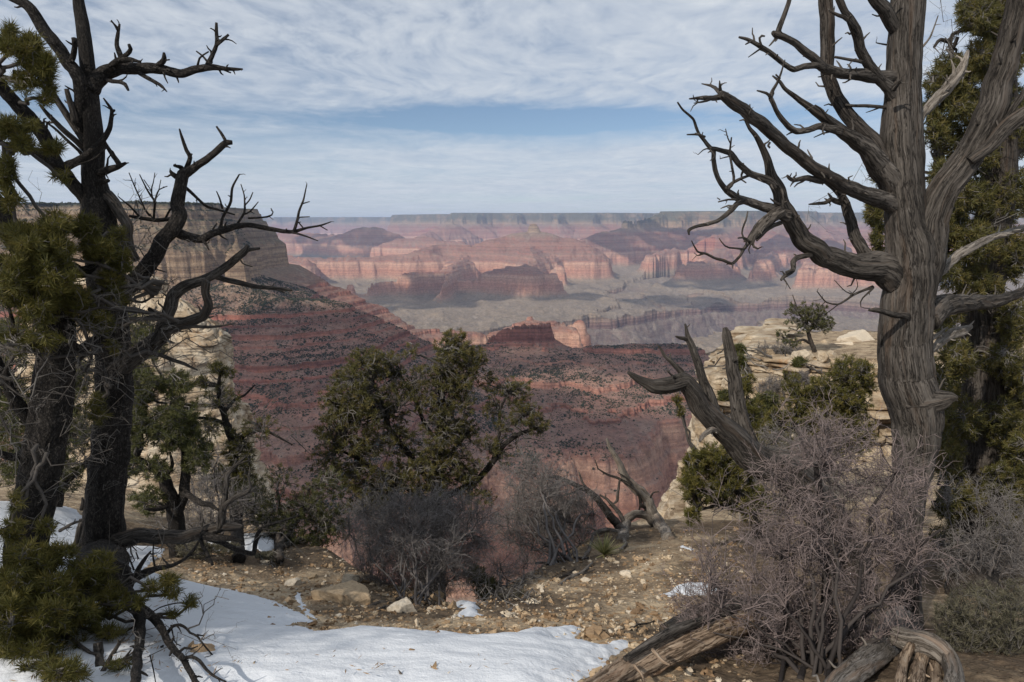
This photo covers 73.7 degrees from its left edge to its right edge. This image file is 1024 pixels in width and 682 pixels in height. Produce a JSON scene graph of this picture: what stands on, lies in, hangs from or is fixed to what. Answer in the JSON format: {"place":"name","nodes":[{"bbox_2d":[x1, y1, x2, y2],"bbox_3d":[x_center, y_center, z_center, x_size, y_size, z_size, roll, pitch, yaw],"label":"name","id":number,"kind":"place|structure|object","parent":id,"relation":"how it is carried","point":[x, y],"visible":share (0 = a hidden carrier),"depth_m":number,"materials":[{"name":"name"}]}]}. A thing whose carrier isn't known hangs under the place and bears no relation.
{"place":"outdoors","nodes":[
{"label":"outdoors","id":0,"kind":"place"},
{"bbox_2d":[15,275,167,428],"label":"cliff","id":1,"kind":"structure","parent":0,"point":[165,287],"depth_m":177.02,"materials":[{"name":"stone"}]},
{"bbox_2d":[69,293,275,530],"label":"cliff","id":2,"kind":"structure","parent":0,"point":[235,417],"depth_m":161.75,"materials":[{"name":"stone"}]},
{"bbox_2d":[0,203,1023,602],"bbox_3d":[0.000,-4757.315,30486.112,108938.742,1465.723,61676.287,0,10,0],"label":"canyon terrain","id":3,"kind":"structure","parent":0,"point":[564,281],"depth_m":5702.31,"materials":[{"name":"brown stone"}]},
{"bbox_2d":[0,200,709,563],"bbox_3d":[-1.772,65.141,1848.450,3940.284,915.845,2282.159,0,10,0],"label":"scrub","id":4,"kind":"object","parent":3,"relation":"on","point":[388,346],"visible":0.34,"depth_m":2040.08,"materials":[{"name":"green plant"}]},
{"bbox_2d":[0,329,1023,681],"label":"ground","id":5,"kind":"structure","parent":0,"point":[992,667],"depth_m":5.15,"materials":[{"name":"soil"}]},
{"bbox_2d":[0,501,163,572],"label":"snow","id":6,"kind":"structure","parent":5,"relation":"on","point":[62,514],"depth_m":5.74,"materials":[{"name":"white snow"}]},
{"bbox_2d":[0,311,180,506],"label":"pinyon bush","id":7,"kind":"object","parent":5,"relation":"on","point":[8,469],"visible":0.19,"depth_m":6.46,"materials":[{"name":"green plant"}]},
{"bbox_2d":[0,141,201,681],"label":"pinyon pine","id":8,"kind":"object","parent":5,"relation":"on","point":[41,602],"visible":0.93,"depth_m":2.76,"materials":[{"name":"green plant"}]},
{"bbox_2d":[0,0,332,681],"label":"pinyon pine","id":9,"kind":"object","parent":5,"relation":"on","point":[41,251],"visible":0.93,"depth_m":3.23,"materials":[{"name":"green plant"}]},
{"bbox_2d":[125,324,218,557],"bbox_3d":[-2.724,0.809,5.309,0.643,1.914,1.232,-9,13,-44],"label":"pinyon pine","id":10,"kind":"object","parent":5,"relation":"on","point":[185,427],"visible":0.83,"depth_m":5.15,"materials":[{"name":"green plant"}]},
{"bbox_2d":[190,643,215,652],"bbox_3d":[-1.189,1.220,2.661,0.142,0.114,0.154,0,10,0],"label":"rock","id":11,"kind":"object","parent":5,"relation":"on","point":[209,646],"visible":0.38,"depth_m":2.63,"materials":[{"name":"stone"}]},
{"bbox_2d":[137,436,271,543],"bbox_3d":[-3.063,1.552,6.782,1.427,1.429,0.986,7,12,38],"label":"bare bush","id":12,"kind":"object","parent":5,"relation":"on","point":[197,508],"visible":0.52,"depth_m":6.64,"materials":[{"name":"grey plant"}]},
{"bbox_2d":[171,540,240,560],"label":"sagebrush","id":13,"kind":"object","parent":5,"relation":"on","point":[218,548],"visible":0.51,"depth_m":5.30,"materials":[{"name":"grey plant"}]},
{"bbox_2d":[151,350,327,563],"bbox_3d":[-2.715,1.155,7.095,2.768,2.129,2.224,7,12,34],"label":"pinyon pine","id":14,"kind":"object","parent":5,"relation":"on","point":[234,444],"visible":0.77,"depth_m":7.35,"materials":[{"name":"green plant"}]},
{"bbox_2d":[207,533,288,550],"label":"snow","id":15,"kind":"structure","parent":5,"relation":"on","point":[262,545],"depth_m":6.69,"materials":[{"name":"white snow"}]},
{"bbox_2d":[246,550,291,566],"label":"sagebrush","id":16,"kind":"object","parent":5,"relation":"on","point":[267,555],"visible":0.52,"depth_m":5.86,"materials":[{"name":"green plant"}]},
{"bbox_2d":[195,461,351,563],"bbox_3d":[-2.323,1.865,7.215,1.414,1.072,2.789,-8,13,-40],"label":"juniper bush","id":17,"kind":"object","parent":5,"relation":"on","point":[308,505],"visible":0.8,"depth_m":7.25,"materials":[{"name":"green plant"}]},
{"bbox_2d":[281,597,295,602],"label":"rock","id":18,"kind":"object","parent":5,"relation":"on","point":[288,599],"visible":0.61,"depth_m":4.02,"materials":[{"name":"stone"}]},
{"bbox_2d":[284,577,301,585],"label":"rock","id":19,"kind":"object","parent":5,"relation":"on","point":[296,581],"visible":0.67,"depth_m":4.92,"materials":[{"name":"stone"}]},
{"bbox_2d":[11,596,588,680],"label":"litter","id":20,"kind":"object","parent":5,"relation":"on","point":[264,656],"visible":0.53,"depth_m":2.51,"materials":[{"name":"plant"}]},
{"bbox_2d":[294,592,316,619],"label":"snow","id":21,"kind":"structure","parent":5,"relation":"on","point":[298,598],"depth_m":3.98,"materials":[{"name":"white snow"}]},
{"bbox_2d":[307,573,318,578],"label":"rock","id":22,"kind":"object","parent":5,"relation":"on","point":[312,576],"visible":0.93,"depth_m":5.14,"materials":[{"name":"stone"}]},
{"bbox_2d":[0,569,627,681],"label":"snow","id":23,"kind":"structure","parent":5,"relation":"on","point":[535,654],"depth_m":2.65,"materials":[{"name":"white snow"}]},
{"bbox_2d":[311,580,370,605],"bbox_3d":[-1.051,1.589,4.280,0.433,0.169,0.246,4,11,23],"label":"rock","id":24,"kind":"object","parent":5,"relation":"on","point":[349,592],"visible":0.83,"depth_m":4.18,"materials":[{"name":"stone"}]},
{"bbox_2d":[341,573,359,582],"bbox_3d":[-1.210,1.785,5.060,0.177,0.144,0.130,9,13,42],"label":"rock","id":25,"kind":"object","parent":5,"relation":"on","point":[347,577],"visible":0.5,"depth_m":5.02,"materials":[{"name":"stone"}]},
{"bbox_2d":[367,600,403,612],"bbox_3d":[-0.760,1.595,4.071,0.200,0.168,0.361,-3,10,-19],"label":"stick","id":26,"kind":"object","parent":5,"relation":"on","point":[379,602],"visible":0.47,"depth_m":4.18,"materials":[{"name":"brown wood"}]},
{"bbox_2d":[387,597,416,612],"bbox_3d":[-0.649,1.613,4.038,0.179,0.164,0.104,-4,11,-24],"label":"rock","id":27,"kind":"object","parent":5,"relation":"on","point":[405,605],"visible":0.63,"depth_m":4.01,"materials":[{"name":"stone"}]},
{"bbox_2d":[329,467,513,605],"bbox_3d":[-0.745,1.573,5.087,1.451,1.389,1.307,6,11,32],"label":"bare bush","id":28,"kind":"object","parent":5,"relation":"on","point":[442,519],"visible":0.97,"depth_m":4.90,"materials":[{"name":"grey plant"}]},
{"bbox_2d":[428,590,443,600],"bbox_3d":[-0.549,1.795,4.782,0.073,0.111,0.145,7,12,36],"label":"rock","id":29,"kind":"object","parent":5,"relation":"on","point":[433,596],"visible":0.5,"depth_m":4.75,"materials":[{"name":"stone"}]},
{"bbox_2d":[281,327,595,599],"bbox_3d":[-1.014,1.848,8.871,3.763,4.083,2.061,-3,10,-16],"label":"pinyon pine","id":30,"kind":"object","parent":5,"relation":"on","point":[374,408],"visible":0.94,"depth_m":8.63,"materials":[{"name":"green plant"}]},
{"bbox_2d":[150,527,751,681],"bbox_3d":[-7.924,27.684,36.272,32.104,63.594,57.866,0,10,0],"label":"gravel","id":31,"kind":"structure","parent":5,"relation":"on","point":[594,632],"depth_m":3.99,"materials":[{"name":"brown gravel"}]},
{"bbox_2d":[447,600,456,608],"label":"rock","id":32,"kind":"object","parent":5,"relation":"on","point":[452,604],"visible":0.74,"depth_m":4.21,"materials":[{"name":"stone"}]},
{"bbox_2d":[456,600,481,616],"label":"snow","id":33,"kind":"structure","parent":5,"relation":"on","point":[468,610],"depth_m":4.00,"materials":[{"name":"white snow"}]},
{"bbox_2d":[465,563,518,602],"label":"green shrub","id":34,"kind":"object","parent":5,"relation":"on","point":[478,590],"visible":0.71,"depth_m":5.25,"materials":[{"name":"green plant"}]},
{"bbox_2d":[476,568,543,608],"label":"sagebrush","id":35,"kind":"object","parent":5,"relation":"on","point":[520,593],"visible":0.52,"depth_m":4.40,"materials":[{"name":"grey plant"}]},
{"bbox_2d":[471,542,554,601],"bbox_3d":[-0.097,1.940,5.515,0.800,0.749,0.980,6,11,31],"label":"bare bush","id":36,"kind":"object","parent":5,"relation":"on","point":[512,572],"visible":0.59,"depth_m":5.48,"materials":[{"name":"plant"}]},
{"bbox_2d":[499,591,528,616],"bbox_3d":[0.038,1.613,4.186,0.095,0.487,1.100,2,10,11],"label":"stick","id":37,"kind":"object","parent":5,"relation":"on","point":[511,608],"visible":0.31,"depth_m":4.08,"materials":[{"name":"grey wood"}]},
{"bbox_2d":[477,440,617,570],"bbox_3d":[0.259,2.016,7.393,1.605,1.717,2.419,3,10,17],"label":"bare bush","id":38,"kind":"object","parent":5,"relation":"on","point":[541,509],"visible":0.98,"depth_m":7.53,"materials":[{"name":"grey plant"}]},
{"bbox_2d":[558,561,592,584],"bbox_3d":[0.542,1.931,5.681,0.065,0.264,0.919,5,11,26],"label":"stick","id":39,"kind":"object","parent":5,"relation":"on","point":[585,569],"visible":0.81,"depth_m":5.63,"materials":[{"name":"grey wood"}]},
{"bbox_2d":[557,569,594,578],"bbox_3d":[0.462,1.952,5.698,0.437,0.145,0.234,-8,13,-41],"label":"stick","id":40,"kind":"object","parent":5,"relation":"on","point":[565,575],"visible":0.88,"depth_m":5.67,"materials":[{"name":"grey wood"}]},
{"bbox_2d":[581,577,590,581],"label":"rock","id":41,"kind":"object","parent":5,"relation":"on","point":[584,579],"visible":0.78,"depth_m":5.40,"materials":[{"name":"stone"}]},
{"bbox_2d":[589,666,602,675],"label":"rock","id":42,"kind":"object","parent":5,"relation":"on","point":[594,671],"visible":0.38,"depth_m":2.58,"materials":[{"name":"stone"}]},
{"bbox_2d":[588,532,622,557],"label":"yucca","id":43,"kind":"object","parent":5,"relation":"on","point":[604,549],"visible":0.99,"depth_m":6.49,"materials":[{"name":"green plant"}]},
{"bbox_2d":[548,438,674,559],"bbox_3d":[1.045,1.905,7.725,2.427,1.227,1.370,-9,13,-44],"label":"dead juniper","id":44,"kind":"object","parent":5,"relation":"on","point":[650,514],"visible":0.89,"depth_m":8.39,"materials":[{"name":"grey wood"}]},
{"bbox_2d":[619,570,630,575],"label":"rock","id":45,"kind":"object","parent":5,"relation":"on","point":[622,572],"visible":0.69,"depth_m":5.57,"materials":[{"name":"stone"}]},
{"bbox_2d":[629,620,654,630],"bbox_3d":[0.658,1.480,3.576,0.092,0.173,0.420,5,11,26],"label":"stick","id":46,"kind":"object","parent":5,"relation":"on","point":[637,624],"visible":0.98,"depth_m":3.57,"materials":[{"name":"brown wood"}]},
{"bbox_2d":[584,608,766,681],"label":"fallen log","id":47,"kind":"object","parent":5,"relation":"on","point":[660,652],"visible":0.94,"depth_m":2.68,"materials":[{"name":"brown wood"}]},
{"bbox_2d":[663,582,716,596],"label":"snow","id":48,"kind":"structure","parent":5,"relation":"on","point":[682,588],"depth_m":4.92,"materials":[{"name":"white snow"}]},
{"bbox_2d":[659,593,788,631],"bbox_3d":[1.195,1.544,3.851,1.208,0.403,0.168,-8,12,-38],"label":"log","id":49,"kind":"object","parent":5,"relation":"on","point":[670,622],"visible":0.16,"depth_m":3.83,"materials":[{"name":"brown wood"}]},
{"bbox_2d":[664,369,793,542],"bbox_3d":[2.114,1.196,6.626,1.486,1.749,0.965,-7,12,-36],"label":"pinyon bush","id":50,"kind":"object","parent":5,"relation":"on","point":[710,462],"visible":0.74,"depth_m":6.48,"materials":[{"name":"green plant"}]},
{"bbox_2d":[627,323,871,580],"bbox_3d":[1.592,0.796,4.650,1.998,1.893,0.583,-3,10,-18],"label":"dead snag","id":51,"kind":"object","parent":5,"relation":"on","point":[730,435],"visible":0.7,"depth_m":4.37,"materials":[{"name":"grey wood"}]},
{"bbox_2d":[739,483,772,521],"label":"green shrub","id":52,"kind":"object","parent":5,"relation":"on","point":[755,487],"visible":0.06,"depth_m":8.91,"materials":[{"name":"green plant"}]},
{"bbox_2d":[721,418,860,517],"bbox_3d":[4.293,2.006,10.182,1.977,2.425,3.896,6,11,32],"label":"bare bush","id":53,"kind":"object","parent":5,"relation":"on","point":[782,446],"visible":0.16,"depth_m":9.36,"materials":[{"name":"plant"}]},
{"bbox_2d":[775,295,837,351],"bbox_3d":[14.124,-0.577,32.880,3.779,3.307,1.762,-5,11,-27],"label":"juniper tree","id":54,"kind":"object","parent":5,"relation":"on","point":[814,317],"visible":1,"depth_m":32.66,"materials":[{"name":"green plant"}]},
{"bbox_2d":[654,384,974,681],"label":"bare shrub","id":55,"kind":"object","parent":5,"relation":"on","point":[813,626],"visible":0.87,"depth_m":2.83,"materials":[{"name":"grey plant"}]},
{"bbox_2d":[753,353,881,480],"bbox_3d":[4.988,1.317,11.264,2.821,2.308,1.224,-3,10,-15],"label":"pinyon bush","id":56,"kind":"object","parent":5,"relation":"on","point":[859,371],"visible":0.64,"depth_m":11.06,"materials":[{"name":"green plant"}]},
{"bbox_2d":[834,342,852,344],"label":"boulder","id":57,"kind":"object","parent":5,"relation":"on","point":[849,343],"visible":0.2,"depth_m":35.77,"materials":[{"name":"stone"}]},
{"bbox_2d":[677,0,1023,681],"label":"dead juniper","id":58,"kind":"object","parent":5,"relation":"on","point":[908,268],"visible":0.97,"depth_m":3.54,"materials":[{"name":"grey wood"}]},
{"bbox_2d":[836,329,874,341],"bbox_3d":[19.151,0.075,38.081,1.937,1.446,1.508,3,10,18],"label":"boulder","id":59,"kind":"object","parent":5,"relation":"on","point":[861,335],"visible":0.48,"depth_m":37.65,"materials":[{"name":"stone"}]},
{"bbox_2d":[807,0,1023,597],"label":"pinyon pine","id":60,"kind":"object","parent":5,"relation":"on","point":[986,431],"visible":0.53,"depth_m":5.66,"materials":[{"name":"green plant"}]},
{"bbox_2d":[923,464,1023,591],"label":"bare bush","id":61,"kind":"object","parent":5,"relation":"on","point":[978,536],"visible":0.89,"depth_m":4.86,"materials":[{"name":"grey plant"}]},
{"bbox_2d":[928,574,1023,656],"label":"sagebrush","id":62,"kind":"object","parent":5,"relation":"on","point":[1003,610],"visible":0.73,"depth_m":3.03,"materials":[{"name":"green plant"}]},
{"bbox_2d":[934,318,1023,524],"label":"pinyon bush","id":63,"kind":"object","parent":5,"relation":"on","point":[1006,386],"visible":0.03,"depth_m":8.99,"materials":[{"name":"green plant"}]},
{"bbox_2d":[0,0,1023,216],"label":"sky","id":64,"kind":"structure","parent":0,"point":[383,108],"materials":[{"name":"blue"}]},
{"bbox_2d":[657,326,1019,518],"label":"cliff","id":65,"kind":"structure","parent":0,"point":[670,506],"depth_m":30.84,"materials":[{"name":"stone"}]},
{"bbox_2d":[716,388,728,412],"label":"green shrub","id":66,"kind":"object","parent":65,"relation":"on","point":[723,395],"visible":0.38,"depth_m":29.21,"materials":[{"name":"green plant"}]},
{"bbox_2d":[704,353,767,373],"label":"green shrub","id":67,"kind":"object","parent":65,"relation":"on","point":[742,364],"visible":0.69,"depth_m":30.49,"materials":[{"name":"plant"}]},
{"bbox_2d":[750,389,780,416],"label":"green shrub","id":68,"kind":"object","parent":65,"relation":"on","point":[767,397],"visible":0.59,"depth_m":26.00,"materials":[{"name":"green plant"}]},
{"bbox_2d":[755,372,785,401],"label":"bare bush","id":69,"kind":"object","parent":65,"relation":"on","point":[774,385],"visible":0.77,"depth_m":27.77,"materials":[{"name":"grey plant"}]},
{"bbox_2d":[775,368,811,385],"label":"bare bush","id":70,"kind":"object","parent":65,"relation":"on","point":[804,377],"visible":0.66,"depth_m":27.22,"materials":[{"name":"grey plant"}]},
{"bbox_2d":[741,318,961,382],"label":"cliff","id":71,"kind":"structure","parent":65,"relation":"on","point":[768,329],"depth_m":31.53,"materials":[{"name":"stone"}]},
{"bbox_2d":[706,341,772,360],"bbox_3d":[10.646,0.389,31.578,2.688,0.823,1.942,8,13,40],"label":"rock ledge","id":72,"kind":"object","parent":71,"relation":"on","point":[741,348],"visible":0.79,"depth_m":31.29,"materials":[{"name":"beige stone"}]},
{"bbox_2d":[764,348,774,354],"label":"rock","id":73,"kind":"object","parent":71,"relation":"on","point":[770,352],"visible":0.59,"depth_m":31.68,"materials":[{"name":"stone"}]},
{"bbox_2d":[754,339,804,355],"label":"bare bush","id":74,"kind":"object","parent":71,"relation":"on","point":[788,347],"visible":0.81,"depth_m":31.84,"materials":[{"name":"grey plant"}]},
{"bbox_2d":[772,345,796,356],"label":"green shrub","id":75,"kind":"object","parent":71,"relation":"on","point":[784,351],"visible":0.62,"depth_m":31.89,"materials":[{"name":"green plant"}]},
{"bbox_2d":[791,350,800,357],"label":"rock","id":76,"kind":"object","parent":71,"relation":"on","point":[794,353],"visible":0.15,"depth_m":30.83,"materials":[{"name":"stone"}]},
{"bbox_2d":[772,355,824,373],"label":"green shrub","id":77,"kind":"object","parent":71,"relation":"on","point":[800,362],"visible":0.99,"depth_m":29.90,"materials":[{"name":"green plant"}]},
{"bbox_2d":[797,349,811,360],"bbox_3d":[13.049,0.797,30.418,0.647,0.875,0.744,0,10,0],"label":"rock","id":78,"kind":"object","parent":71,"relation":"on","point":[805,353],"visible":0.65,"depth_m":30.24,"materials":[{"name":"stone"}]},
{"bbox_2d":[815,351,828,362],"bbox_3d":[13.664,0.744,30.121,0.401,0.625,0.825,0,10,0],"label":"rock","id":79,"kind":"object","parent":71,"relation":"on","point":[822,356],"visible":0.98,"depth_m":29.91,"materials":[{"name":"stone"}]},
{"bbox_2d":[826,349,837,355],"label":"rock","id":80,"kind":"object","parent":71,"relation":"on","point":[830,352],"visible":0.63,"depth_m":31.14,"materials":[{"name":"stone"}]}
]}

